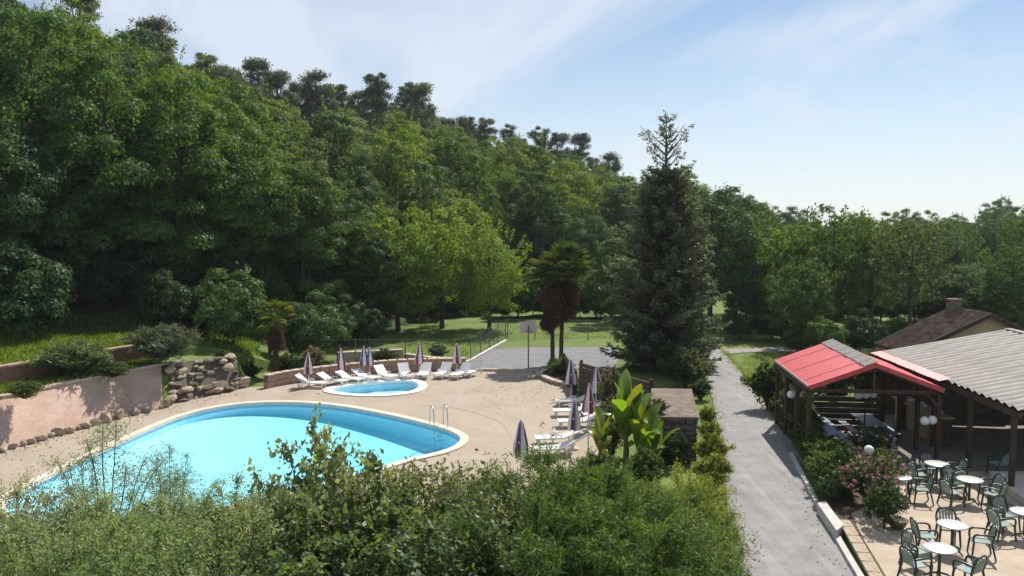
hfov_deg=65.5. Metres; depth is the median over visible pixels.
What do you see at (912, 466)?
garden chair
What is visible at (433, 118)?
broadleaf tree
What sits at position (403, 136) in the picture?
broadleaf tree
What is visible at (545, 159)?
broadleaf tree
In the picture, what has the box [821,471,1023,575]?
patio
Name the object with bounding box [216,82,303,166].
broadleaf tree
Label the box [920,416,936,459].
globe lamp
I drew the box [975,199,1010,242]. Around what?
broadleaf tree
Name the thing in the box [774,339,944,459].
pavilion
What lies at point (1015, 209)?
broadleaf tree
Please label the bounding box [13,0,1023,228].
sky
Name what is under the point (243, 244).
broadleaf tree
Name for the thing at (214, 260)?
woodland bush
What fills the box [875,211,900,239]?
broadleaf tree
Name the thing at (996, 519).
garden chair
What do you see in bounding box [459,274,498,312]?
woodland bush
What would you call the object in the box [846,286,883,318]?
woodland bush
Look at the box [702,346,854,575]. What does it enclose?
road
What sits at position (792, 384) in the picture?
screen shrub
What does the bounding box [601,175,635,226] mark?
broadleaf tree
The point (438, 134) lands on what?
broadleaf tree
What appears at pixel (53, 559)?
leafy bush
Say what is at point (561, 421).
sun lounger
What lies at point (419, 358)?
closed parasol
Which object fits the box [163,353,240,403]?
rockery
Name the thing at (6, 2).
broadleaf tree
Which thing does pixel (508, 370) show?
court edging
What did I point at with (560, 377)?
palm bed soil
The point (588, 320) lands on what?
wire fence
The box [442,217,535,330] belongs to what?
yellow green tree
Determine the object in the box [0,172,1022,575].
ground
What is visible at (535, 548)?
juniper
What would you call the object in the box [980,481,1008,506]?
garden chair
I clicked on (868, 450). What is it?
globe lamp
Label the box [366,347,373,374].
closed parasol
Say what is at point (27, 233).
woodland bush
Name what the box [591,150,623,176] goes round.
pine tree
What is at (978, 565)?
garden chair
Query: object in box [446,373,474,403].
drain strip
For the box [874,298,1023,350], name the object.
tiled house
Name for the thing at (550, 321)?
palm tree
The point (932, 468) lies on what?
garden chair
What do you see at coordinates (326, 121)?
broadleaf tree
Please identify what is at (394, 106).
pine tree
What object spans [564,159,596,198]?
broadleaf tree
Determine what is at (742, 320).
garden bush
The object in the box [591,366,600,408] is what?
closed parasol
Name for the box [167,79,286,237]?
broadleaf tree
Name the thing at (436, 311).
woodland bush
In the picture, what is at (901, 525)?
plant pot
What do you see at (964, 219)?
broadleaf tree
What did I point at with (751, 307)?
woodland bush
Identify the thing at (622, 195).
broadleaf tree
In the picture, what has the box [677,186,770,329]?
broadleaf tree
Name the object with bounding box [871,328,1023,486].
grey roofed hall
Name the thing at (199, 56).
pine tree
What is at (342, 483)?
leafy shrub
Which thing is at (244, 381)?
planter wall
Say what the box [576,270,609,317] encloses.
woodland bush
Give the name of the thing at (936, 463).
round table
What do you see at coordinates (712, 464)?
garden shrub
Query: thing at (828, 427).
picnic table
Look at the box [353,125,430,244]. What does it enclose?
broadleaf tree
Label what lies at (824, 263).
broadleaf tree
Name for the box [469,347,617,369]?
sports court
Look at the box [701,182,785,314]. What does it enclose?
broadleaf tree
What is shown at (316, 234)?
broadleaf tree
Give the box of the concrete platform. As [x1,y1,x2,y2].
[990,471,1023,505]
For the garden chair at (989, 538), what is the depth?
19.33 m
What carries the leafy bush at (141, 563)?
on the ground at (390, 338)
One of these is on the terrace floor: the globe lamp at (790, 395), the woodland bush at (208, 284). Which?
the globe lamp at (790, 395)
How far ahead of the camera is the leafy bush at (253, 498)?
14.57 m
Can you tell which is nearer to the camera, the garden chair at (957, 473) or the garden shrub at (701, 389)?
the garden chair at (957, 473)
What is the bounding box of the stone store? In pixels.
[651,388,698,461]
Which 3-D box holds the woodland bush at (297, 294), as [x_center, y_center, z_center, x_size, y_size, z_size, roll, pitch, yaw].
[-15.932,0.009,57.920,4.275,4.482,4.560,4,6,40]
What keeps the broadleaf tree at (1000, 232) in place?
on the ground at (390, 338)
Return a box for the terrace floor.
[770,413,1023,471]
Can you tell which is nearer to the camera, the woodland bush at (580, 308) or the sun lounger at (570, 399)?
the sun lounger at (570, 399)
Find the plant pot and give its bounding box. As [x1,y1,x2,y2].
[890,516,908,529]
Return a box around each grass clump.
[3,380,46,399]
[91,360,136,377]
[544,355,574,375]
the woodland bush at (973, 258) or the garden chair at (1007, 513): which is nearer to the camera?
the garden chair at (1007, 513)
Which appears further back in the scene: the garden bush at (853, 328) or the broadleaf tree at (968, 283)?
the broadleaf tree at (968, 283)
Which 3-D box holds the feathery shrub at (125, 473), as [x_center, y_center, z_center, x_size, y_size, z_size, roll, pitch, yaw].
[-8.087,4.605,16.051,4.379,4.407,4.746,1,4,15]
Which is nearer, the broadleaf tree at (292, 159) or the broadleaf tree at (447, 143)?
the broadleaf tree at (292, 159)
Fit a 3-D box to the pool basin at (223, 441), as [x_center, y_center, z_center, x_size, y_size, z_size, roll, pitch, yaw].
[-8.441,6.332,29.046,13.008,0.983,14.965,0,4,0]
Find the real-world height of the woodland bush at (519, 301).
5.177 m
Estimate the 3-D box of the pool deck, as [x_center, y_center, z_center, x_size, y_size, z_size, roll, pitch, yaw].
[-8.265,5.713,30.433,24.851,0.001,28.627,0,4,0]
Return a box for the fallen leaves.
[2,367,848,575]
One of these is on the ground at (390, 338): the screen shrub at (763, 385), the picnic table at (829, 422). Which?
the screen shrub at (763, 385)
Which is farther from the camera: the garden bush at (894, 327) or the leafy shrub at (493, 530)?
the garden bush at (894, 327)
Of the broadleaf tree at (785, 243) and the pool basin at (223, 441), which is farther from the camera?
the broadleaf tree at (785, 243)
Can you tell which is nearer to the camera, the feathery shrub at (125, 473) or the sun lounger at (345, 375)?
the feathery shrub at (125, 473)
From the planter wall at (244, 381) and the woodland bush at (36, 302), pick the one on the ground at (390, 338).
the woodland bush at (36, 302)
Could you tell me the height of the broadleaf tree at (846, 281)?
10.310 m
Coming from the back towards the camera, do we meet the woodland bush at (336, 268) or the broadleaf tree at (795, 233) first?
the broadleaf tree at (795, 233)
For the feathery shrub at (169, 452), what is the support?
on the ground at (390, 338)
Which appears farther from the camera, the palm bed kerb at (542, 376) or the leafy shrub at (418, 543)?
the palm bed kerb at (542, 376)
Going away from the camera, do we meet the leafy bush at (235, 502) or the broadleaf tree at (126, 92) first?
the leafy bush at (235, 502)
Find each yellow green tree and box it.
[341,199,453,331]
[387,194,497,328]
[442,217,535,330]
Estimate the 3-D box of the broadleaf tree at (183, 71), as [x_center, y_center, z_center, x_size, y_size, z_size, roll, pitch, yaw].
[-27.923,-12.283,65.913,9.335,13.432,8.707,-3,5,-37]
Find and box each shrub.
[0,415,225,535]
[17,337,114,378]
[112,439,231,550]
[118,322,203,362]
[207,484,400,575]
[209,349,227,356]
[235,393,406,573]
[240,360,264,376]
[271,352,300,370]
[284,448,458,575]
[300,345,327,366]
[343,509,468,575]
[349,459,451,537]
[372,347,399,360]
[383,448,522,562]
[386,490,551,575]
[427,344,450,356]
[433,464,564,575]
[575,448,622,487]
[593,387,622,455]
[597,361,619,412]
[616,444,666,491]
[647,398,670,413]
[652,337,697,378]
[656,344,719,387]
[659,430,691,466]
[667,491,743,564]
[687,378,712,399]
[688,450,734,490]
[689,430,736,460]
[698,419,723,440]
[699,404,717,422]
[739,356,794,409]
[791,382,825,395]
[813,474,844,503]
[820,376,861,401]
[828,437,862,469]
[835,446,903,505]
[840,422,901,464]
[846,443,870,468]
[851,371,876,402]
[861,477,912,528]
[868,447,911,485]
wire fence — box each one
[235,338,405,361]
[408,318,505,358]
[507,318,614,340]
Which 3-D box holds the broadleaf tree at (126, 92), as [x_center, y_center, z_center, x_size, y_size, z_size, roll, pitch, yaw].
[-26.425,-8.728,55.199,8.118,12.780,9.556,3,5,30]
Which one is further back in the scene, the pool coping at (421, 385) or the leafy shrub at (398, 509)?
the pool coping at (421, 385)
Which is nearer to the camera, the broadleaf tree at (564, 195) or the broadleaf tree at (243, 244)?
the broadleaf tree at (243, 244)
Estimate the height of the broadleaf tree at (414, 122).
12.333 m
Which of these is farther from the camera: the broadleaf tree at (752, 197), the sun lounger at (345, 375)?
the broadleaf tree at (752, 197)
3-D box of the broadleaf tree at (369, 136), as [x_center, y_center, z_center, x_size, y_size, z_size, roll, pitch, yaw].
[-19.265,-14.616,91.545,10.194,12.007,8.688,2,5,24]
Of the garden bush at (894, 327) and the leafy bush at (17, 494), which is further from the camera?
the garden bush at (894, 327)
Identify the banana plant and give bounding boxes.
[586,405,617,452]
[603,368,653,470]
[627,390,661,454]
[646,414,680,456]
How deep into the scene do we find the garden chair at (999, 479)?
23.35 m
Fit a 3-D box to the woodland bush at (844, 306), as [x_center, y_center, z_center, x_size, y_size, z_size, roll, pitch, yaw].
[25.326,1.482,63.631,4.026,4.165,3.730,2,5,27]
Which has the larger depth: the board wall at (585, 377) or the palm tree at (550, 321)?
the palm tree at (550, 321)
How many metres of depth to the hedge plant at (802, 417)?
29.38 m
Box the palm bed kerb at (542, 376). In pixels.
[536,366,571,387]
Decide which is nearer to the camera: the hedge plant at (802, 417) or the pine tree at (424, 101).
the hedge plant at (802, 417)
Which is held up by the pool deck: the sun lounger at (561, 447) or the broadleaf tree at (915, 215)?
the sun lounger at (561, 447)
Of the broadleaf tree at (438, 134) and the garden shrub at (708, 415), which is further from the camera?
the broadleaf tree at (438, 134)
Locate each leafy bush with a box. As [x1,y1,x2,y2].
[0,473,128,575]
[0,482,174,571]
[0,504,178,575]
[31,508,265,575]
[99,484,230,567]
[112,498,357,575]
[165,464,270,566]
[210,473,323,565]
[612,473,707,528]
[623,505,766,575]
[640,458,753,548]
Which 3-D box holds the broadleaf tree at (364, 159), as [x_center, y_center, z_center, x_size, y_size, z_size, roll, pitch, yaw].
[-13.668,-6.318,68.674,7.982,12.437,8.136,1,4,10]
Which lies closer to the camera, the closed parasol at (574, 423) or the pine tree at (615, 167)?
the closed parasol at (574, 423)
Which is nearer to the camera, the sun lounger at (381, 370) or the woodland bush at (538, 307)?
the sun lounger at (381, 370)
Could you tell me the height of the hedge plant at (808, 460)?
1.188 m
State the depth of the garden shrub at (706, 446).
26.62 m
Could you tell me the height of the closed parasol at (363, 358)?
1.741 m
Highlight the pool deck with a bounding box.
[0,371,619,540]
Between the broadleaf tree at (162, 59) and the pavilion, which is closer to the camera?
the pavilion
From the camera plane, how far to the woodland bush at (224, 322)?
42.97 m
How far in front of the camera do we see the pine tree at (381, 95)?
143.70 m
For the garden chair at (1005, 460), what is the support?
on the patio
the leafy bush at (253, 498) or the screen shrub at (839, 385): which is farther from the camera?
the screen shrub at (839, 385)
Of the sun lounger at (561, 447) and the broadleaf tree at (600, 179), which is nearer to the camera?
the sun lounger at (561, 447)
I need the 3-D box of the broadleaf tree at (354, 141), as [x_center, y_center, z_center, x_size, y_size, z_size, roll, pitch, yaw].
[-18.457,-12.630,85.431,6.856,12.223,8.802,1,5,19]
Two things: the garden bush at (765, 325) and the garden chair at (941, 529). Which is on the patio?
the garden chair at (941, 529)
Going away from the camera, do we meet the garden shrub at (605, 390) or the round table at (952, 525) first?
the round table at (952, 525)
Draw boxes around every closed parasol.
[304,352,312,387]
[337,348,345,382]
[360,346,366,365]
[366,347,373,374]
[414,342,423,376]
[452,343,460,375]
[513,420,528,478]
[565,360,576,397]
[567,399,580,450]
[582,383,594,431]
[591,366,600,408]
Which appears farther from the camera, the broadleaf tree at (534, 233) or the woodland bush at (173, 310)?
the broadleaf tree at (534, 233)
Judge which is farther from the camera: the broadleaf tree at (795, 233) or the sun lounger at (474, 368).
the broadleaf tree at (795, 233)
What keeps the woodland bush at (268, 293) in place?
on the ground at (390, 338)
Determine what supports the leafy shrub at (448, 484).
on the ground at (390, 338)
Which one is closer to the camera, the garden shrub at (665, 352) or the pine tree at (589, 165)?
the garden shrub at (665, 352)
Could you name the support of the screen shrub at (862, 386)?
on the ground at (390, 338)
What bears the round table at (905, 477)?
on the patio
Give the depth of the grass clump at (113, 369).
33.92 m
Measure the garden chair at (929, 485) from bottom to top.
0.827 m
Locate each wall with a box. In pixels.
[0,345,148,385]
[182,376,250,392]
[263,357,465,387]
[337,349,402,362]
[403,353,446,359]
[563,353,653,412]
[840,520,882,575]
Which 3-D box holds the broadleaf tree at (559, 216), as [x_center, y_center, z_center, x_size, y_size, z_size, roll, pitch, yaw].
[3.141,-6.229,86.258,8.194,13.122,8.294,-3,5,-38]
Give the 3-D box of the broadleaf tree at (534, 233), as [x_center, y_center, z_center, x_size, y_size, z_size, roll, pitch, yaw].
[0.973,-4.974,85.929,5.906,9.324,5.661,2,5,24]
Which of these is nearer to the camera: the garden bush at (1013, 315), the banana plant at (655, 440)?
the banana plant at (655, 440)
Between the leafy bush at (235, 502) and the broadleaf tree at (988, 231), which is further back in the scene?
the broadleaf tree at (988, 231)
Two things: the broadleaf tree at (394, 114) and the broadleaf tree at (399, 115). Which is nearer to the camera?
the broadleaf tree at (399, 115)
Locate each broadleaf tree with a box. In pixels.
[0,0,36,48]
[0,0,56,62]
[0,1,125,246]
[0,9,68,93]
[0,67,29,200]
[0,97,74,285]
[3,36,59,124]
[13,29,185,305]
[14,88,141,290]
[23,0,149,197]
[35,27,133,82]
[88,73,187,220]
[97,31,206,215]
[108,49,263,282]
[112,26,168,78]
[129,65,215,213]
[145,63,206,104]
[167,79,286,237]
[179,104,309,281]
[181,92,287,267]
[183,64,208,75]
[197,73,252,123]
[208,85,287,238]
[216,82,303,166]
[243,151,357,304]
[255,82,290,151]
[263,134,356,279]
[273,97,307,147]
[284,101,305,129]
[288,87,373,235]
[290,124,370,189]
[291,115,312,142]
[301,104,313,129]
[303,107,381,187]
[306,167,391,313]
[317,142,399,257]
[328,117,370,189]
[345,225,404,334]
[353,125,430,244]
[362,108,398,143]
[366,124,438,217]
[374,111,415,160]
[377,116,442,199]
[383,159,471,270]
[395,109,428,151]
[413,187,498,279]
[421,118,460,158]
[422,115,437,136]
[422,123,466,165]
[424,123,485,216]
[427,130,494,196]
[448,151,503,244]
[474,140,498,203]
[481,134,511,190]
[483,163,526,237]
[485,134,538,205]
[497,198,546,277]
[500,169,547,237]
[500,170,575,282]
[513,131,562,186]
[524,184,592,249]
[525,154,563,204]
[536,159,606,215]
[536,202,564,266]
[547,215,608,282]
[551,153,581,167]
[556,204,620,279]
[557,153,593,174]
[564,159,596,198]
[584,162,620,229]
[584,175,654,272]
[588,225,638,316]
[592,165,629,186]
[600,171,632,187]
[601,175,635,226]
[609,189,643,263]
[621,176,644,194]
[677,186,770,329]
[679,173,716,261]
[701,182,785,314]
[718,184,762,249]
[718,209,798,299]
[730,219,824,316]
[737,194,769,227]
[760,255,839,342]
[762,201,783,226]
[769,205,807,236]
[781,225,801,249]
[782,203,887,333]
[794,209,818,255]
[800,216,824,257]
[815,223,854,271]
[830,215,921,330]
[840,211,873,230]
[852,216,879,267]
[867,218,960,324]
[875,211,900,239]
[888,211,934,264]
[890,208,916,261]
[913,219,988,280]
[919,209,938,228]
[928,212,970,269]
[929,216,961,266]
[935,212,969,231]
[940,258,995,298]
[955,209,1023,276]
[967,220,987,256]
[968,240,1023,320]
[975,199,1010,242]
[981,214,1019,254]
[988,195,1018,226]
[994,206,1023,265]
[1002,205,1023,240]
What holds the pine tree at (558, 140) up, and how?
on the ground at (390, 338)
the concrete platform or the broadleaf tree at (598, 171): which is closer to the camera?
the concrete platform
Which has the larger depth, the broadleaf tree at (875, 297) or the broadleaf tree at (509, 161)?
the broadleaf tree at (509, 161)
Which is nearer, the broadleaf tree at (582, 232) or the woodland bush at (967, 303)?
the woodland bush at (967, 303)
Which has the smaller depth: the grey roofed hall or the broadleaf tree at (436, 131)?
the grey roofed hall
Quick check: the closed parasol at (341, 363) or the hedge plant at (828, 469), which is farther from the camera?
the closed parasol at (341, 363)
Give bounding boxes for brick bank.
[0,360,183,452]
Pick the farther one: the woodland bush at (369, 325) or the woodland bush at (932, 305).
the woodland bush at (932, 305)
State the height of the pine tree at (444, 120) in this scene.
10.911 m
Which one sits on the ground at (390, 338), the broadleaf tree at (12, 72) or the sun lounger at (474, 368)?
the broadleaf tree at (12, 72)
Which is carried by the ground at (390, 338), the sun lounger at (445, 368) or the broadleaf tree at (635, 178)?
the broadleaf tree at (635, 178)
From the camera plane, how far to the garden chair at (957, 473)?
23.85 m
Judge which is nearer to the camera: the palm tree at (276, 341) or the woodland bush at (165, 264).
the palm tree at (276, 341)
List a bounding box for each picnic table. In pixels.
[817,413,837,436]
[819,422,853,444]
[838,413,900,441]
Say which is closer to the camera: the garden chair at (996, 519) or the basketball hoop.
the garden chair at (996, 519)
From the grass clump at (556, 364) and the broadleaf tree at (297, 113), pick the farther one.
the broadleaf tree at (297, 113)
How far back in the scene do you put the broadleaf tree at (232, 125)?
54.61 m
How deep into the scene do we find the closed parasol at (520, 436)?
25.38 m
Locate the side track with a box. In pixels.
[722,346,808,353]
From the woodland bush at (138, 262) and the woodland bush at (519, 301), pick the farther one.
the woodland bush at (519, 301)
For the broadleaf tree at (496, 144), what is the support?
on the ground at (390, 338)
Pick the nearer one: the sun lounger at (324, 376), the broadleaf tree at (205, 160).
the sun lounger at (324, 376)
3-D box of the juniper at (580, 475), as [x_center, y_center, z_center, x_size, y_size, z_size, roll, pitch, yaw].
[0.764,4.802,15.829,4.507,4.053,4.646,0,4,0]
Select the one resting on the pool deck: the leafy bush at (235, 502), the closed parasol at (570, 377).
the closed parasol at (570, 377)
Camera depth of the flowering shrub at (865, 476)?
22.70 m
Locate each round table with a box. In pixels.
[886,474,911,501]
[922,542,957,575]
[924,460,949,486]
[936,519,968,555]
[956,475,983,505]
[1009,507,1023,536]
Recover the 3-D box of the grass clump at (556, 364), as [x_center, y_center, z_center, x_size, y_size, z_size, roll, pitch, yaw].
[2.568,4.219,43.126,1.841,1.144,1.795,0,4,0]
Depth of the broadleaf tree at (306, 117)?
125.87 m
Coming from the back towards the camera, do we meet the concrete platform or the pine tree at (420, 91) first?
the pine tree at (420, 91)
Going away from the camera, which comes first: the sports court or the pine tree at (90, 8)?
the sports court
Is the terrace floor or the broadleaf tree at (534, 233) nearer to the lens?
the terrace floor
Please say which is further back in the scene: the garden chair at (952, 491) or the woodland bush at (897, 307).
the woodland bush at (897, 307)
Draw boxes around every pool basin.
[5,405,459,517]
[336,383,417,393]
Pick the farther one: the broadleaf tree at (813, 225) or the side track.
the broadleaf tree at (813, 225)
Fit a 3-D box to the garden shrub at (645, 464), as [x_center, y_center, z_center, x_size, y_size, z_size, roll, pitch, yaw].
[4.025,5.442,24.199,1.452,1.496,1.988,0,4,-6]
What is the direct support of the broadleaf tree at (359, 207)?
on the ground at (390, 338)
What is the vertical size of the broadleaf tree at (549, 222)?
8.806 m
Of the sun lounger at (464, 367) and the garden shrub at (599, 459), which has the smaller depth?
the garden shrub at (599, 459)
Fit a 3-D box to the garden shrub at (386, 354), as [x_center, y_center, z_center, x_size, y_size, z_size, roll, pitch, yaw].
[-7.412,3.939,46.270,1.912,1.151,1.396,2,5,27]
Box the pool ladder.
[429,404,447,451]
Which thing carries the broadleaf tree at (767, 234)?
on the ground at (390, 338)
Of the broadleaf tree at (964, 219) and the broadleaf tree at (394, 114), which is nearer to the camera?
the broadleaf tree at (394, 114)
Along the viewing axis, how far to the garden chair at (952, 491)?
22.86 m
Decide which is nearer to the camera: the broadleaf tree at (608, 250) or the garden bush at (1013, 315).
the garden bush at (1013, 315)
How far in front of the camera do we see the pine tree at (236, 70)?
120.57 m
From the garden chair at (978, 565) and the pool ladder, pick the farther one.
the pool ladder
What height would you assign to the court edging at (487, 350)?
0.140 m
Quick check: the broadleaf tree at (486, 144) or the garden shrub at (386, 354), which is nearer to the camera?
the garden shrub at (386, 354)
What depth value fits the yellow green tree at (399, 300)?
59.02 m
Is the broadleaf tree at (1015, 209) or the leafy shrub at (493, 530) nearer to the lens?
the leafy shrub at (493, 530)
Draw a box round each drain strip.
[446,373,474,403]
[446,405,526,461]
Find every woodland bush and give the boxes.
[0,201,55,258]
[0,235,77,337]
[2,254,12,294]
[7,236,52,306]
[12,224,98,295]
[20,234,67,263]
[43,229,134,301]
[107,221,200,294]
[126,268,194,327]
[139,250,187,283]
[149,232,222,289]
[169,243,249,299]
[179,279,225,333]
[191,267,285,344]
[213,263,248,315]
[238,270,284,321]
[248,254,304,302]
[260,289,352,353]
[272,261,320,303]
[293,253,352,310]
[299,293,361,347]
[325,287,355,307]
[347,301,392,343]
[405,280,451,317]
[445,275,475,312]
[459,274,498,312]
[486,297,515,316]
[496,266,543,317]
[522,279,547,316]
[571,282,597,317]
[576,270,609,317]
[595,282,617,315]
[719,280,746,314]
[730,273,790,322]
[747,260,813,316]
[815,282,856,324]
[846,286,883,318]
[850,264,916,323]
[882,272,926,322]
[899,269,944,322]
[920,278,946,318]
[928,276,968,314]
[936,254,994,286]
[959,282,1003,314]
[970,268,1023,315]
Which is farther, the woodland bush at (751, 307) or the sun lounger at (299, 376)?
the woodland bush at (751, 307)
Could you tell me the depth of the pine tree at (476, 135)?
157.52 m
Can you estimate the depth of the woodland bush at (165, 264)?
48.37 m
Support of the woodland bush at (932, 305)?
on the ground at (390, 338)
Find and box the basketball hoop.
[519,321,537,368]
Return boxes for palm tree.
[255,298,295,371]
[522,248,578,359]
[538,239,592,357]
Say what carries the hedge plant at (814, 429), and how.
on the planting bed
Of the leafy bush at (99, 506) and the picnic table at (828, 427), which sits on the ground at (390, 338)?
the leafy bush at (99, 506)
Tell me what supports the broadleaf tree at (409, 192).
on the ground at (390, 338)
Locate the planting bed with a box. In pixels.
[792,442,896,575]
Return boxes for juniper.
[427,476,677,575]
[462,421,651,544]
[507,469,749,575]
[509,450,720,554]
[671,524,755,575]
[684,496,744,546]
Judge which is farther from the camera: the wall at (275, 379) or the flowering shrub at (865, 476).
the wall at (275, 379)
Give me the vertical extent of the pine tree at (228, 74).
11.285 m
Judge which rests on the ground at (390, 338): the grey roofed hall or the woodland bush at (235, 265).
the woodland bush at (235, 265)
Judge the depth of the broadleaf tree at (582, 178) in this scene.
98.41 m
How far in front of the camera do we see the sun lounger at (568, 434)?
29.43 m
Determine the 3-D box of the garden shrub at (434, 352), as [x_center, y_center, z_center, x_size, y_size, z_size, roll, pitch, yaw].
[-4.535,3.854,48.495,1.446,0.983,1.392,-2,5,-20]
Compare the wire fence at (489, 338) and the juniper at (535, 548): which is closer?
the juniper at (535, 548)
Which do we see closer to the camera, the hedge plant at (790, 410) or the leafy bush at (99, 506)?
the leafy bush at (99, 506)
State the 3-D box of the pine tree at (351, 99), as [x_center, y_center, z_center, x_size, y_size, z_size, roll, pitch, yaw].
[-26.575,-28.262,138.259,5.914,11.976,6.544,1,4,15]
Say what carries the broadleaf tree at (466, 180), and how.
on the ground at (390, 338)
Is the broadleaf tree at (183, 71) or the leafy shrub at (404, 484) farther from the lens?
the broadleaf tree at (183, 71)
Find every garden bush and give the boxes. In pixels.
[717,301,758,339]
[749,295,798,340]
[780,322,816,351]
[801,315,849,347]
[840,308,889,352]
[877,315,909,349]
[938,286,959,308]
[997,304,1023,327]
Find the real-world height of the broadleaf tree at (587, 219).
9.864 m
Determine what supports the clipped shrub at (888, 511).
on the patio
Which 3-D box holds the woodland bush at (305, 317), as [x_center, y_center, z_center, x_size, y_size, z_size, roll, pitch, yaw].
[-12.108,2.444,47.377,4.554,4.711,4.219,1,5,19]
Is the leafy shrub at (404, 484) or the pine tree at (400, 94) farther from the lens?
the pine tree at (400, 94)
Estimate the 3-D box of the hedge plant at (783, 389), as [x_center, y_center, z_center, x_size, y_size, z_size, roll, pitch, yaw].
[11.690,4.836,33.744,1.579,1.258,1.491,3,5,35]
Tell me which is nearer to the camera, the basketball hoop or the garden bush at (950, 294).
the basketball hoop
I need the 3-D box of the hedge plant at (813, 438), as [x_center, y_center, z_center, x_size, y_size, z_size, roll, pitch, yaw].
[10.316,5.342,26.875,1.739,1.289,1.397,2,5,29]
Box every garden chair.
[891,465,910,496]
[897,545,932,575]
[898,528,932,571]
[905,460,930,484]
[908,517,938,554]
[909,474,934,504]
[919,451,941,481]
[934,507,961,546]
[936,477,965,507]
[941,465,966,496]
[943,468,967,494]
[944,458,967,486]
[951,555,987,575]
[966,523,997,560]
[977,473,1005,504]
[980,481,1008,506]
[984,507,1016,541]
[986,452,1008,473]
[989,494,1020,531]
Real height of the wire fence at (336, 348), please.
1.650 m
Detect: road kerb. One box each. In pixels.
[789,452,819,507]
[833,534,863,575]
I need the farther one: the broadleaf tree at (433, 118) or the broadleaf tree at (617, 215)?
the broadleaf tree at (433, 118)
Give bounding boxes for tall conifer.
[599,109,733,372]
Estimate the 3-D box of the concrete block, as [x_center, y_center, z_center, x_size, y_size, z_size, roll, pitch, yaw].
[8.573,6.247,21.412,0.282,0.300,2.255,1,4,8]
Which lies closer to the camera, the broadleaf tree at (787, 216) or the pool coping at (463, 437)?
the pool coping at (463, 437)
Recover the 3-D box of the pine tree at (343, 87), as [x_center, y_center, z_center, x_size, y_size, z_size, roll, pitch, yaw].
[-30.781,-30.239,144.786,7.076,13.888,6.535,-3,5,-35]
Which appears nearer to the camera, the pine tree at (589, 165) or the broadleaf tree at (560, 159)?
the broadleaf tree at (560, 159)
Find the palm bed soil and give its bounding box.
[543,371,565,381]
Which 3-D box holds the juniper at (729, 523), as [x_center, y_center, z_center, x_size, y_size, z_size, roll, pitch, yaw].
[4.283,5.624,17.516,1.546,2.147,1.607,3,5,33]
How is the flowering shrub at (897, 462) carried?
on the planting bed
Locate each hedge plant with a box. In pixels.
[768,388,784,404]
[773,383,814,414]
[778,403,816,427]
[782,407,825,436]
[785,419,837,445]
[791,430,845,458]
[802,436,846,466]
[804,447,846,479]
[806,443,852,480]
[808,458,862,498]
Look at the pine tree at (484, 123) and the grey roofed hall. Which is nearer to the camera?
the grey roofed hall
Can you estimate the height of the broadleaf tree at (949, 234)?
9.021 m
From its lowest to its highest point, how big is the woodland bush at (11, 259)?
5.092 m
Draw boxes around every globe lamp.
[787,391,801,437]
[854,393,876,427]
[864,445,873,455]
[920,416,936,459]
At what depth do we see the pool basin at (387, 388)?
41.05 m
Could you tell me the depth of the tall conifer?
43.72 m
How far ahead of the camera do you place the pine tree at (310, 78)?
123.49 m
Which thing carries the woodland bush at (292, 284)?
on the ground at (390, 338)
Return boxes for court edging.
[466,339,507,362]
[480,368,537,371]
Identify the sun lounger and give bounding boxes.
[294,373,327,388]
[316,371,349,384]
[335,370,366,383]
[351,368,380,381]
[373,364,398,380]
[397,362,413,378]
[417,362,431,379]
[432,362,452,379]
[448,362,471,379]
[462,359,481,377]
[528,439,575,456]
[533,430,579,443]
[552,405,581,417]
[552,433,589,457]
[554,395,584,407]
[557,413,594,428]
[579,400,600,405]
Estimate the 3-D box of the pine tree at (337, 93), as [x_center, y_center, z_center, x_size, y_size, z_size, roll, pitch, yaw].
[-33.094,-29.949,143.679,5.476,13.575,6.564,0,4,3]
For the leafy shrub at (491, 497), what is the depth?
14.47 m
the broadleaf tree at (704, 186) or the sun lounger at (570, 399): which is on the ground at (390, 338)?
the broadleaf tree at (704, 186)
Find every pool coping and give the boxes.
[0,400,468,524]
[323,379,426,396]
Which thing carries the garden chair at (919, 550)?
on the patio
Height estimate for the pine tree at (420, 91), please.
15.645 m
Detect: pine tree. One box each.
[38,8,75,38]
[56,0,106,38]
[121,13,182,71]
[190,51,218,71]
[193,58,224,91]
[207,63,236,85]
[218,71,248,98]
[223,65,252,91]
[240,78,251,99]
[241,56,276,95]
[249,84,274,99]
[261,69,302,122]
[281,80,313,128]
[294,68,339,129]
[318,84,342,113]
[330,84,348,110]
[343,90,370,121]
[355,72,394,136]
[364,83,388,120]
[387,102,399,119]
[393,86,419,118]
[398,81,445,138]
[406,96,431,134]
[436,116,463,141]
[455,115,477,142]
[468,123,483,147]
[474,117,499,149]
[497,123,521,150]
[525,125,550,150]
[545,132,571,161]
[566,131,592,162]
[585,158,600,172]
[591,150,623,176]
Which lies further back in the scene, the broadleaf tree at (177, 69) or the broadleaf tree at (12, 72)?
the broadleaf tree at (177, 69)
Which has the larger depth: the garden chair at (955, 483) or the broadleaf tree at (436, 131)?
the broadleaf tree at (436, 131)
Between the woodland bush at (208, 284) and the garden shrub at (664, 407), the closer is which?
the garden shrub at (664, 407)
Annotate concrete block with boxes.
[817,501,843,537]
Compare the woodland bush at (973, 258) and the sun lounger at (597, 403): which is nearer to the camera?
the sun lounger at (597, 403)
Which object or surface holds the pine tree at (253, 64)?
on the ground at (390, 338)
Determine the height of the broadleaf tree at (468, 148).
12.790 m

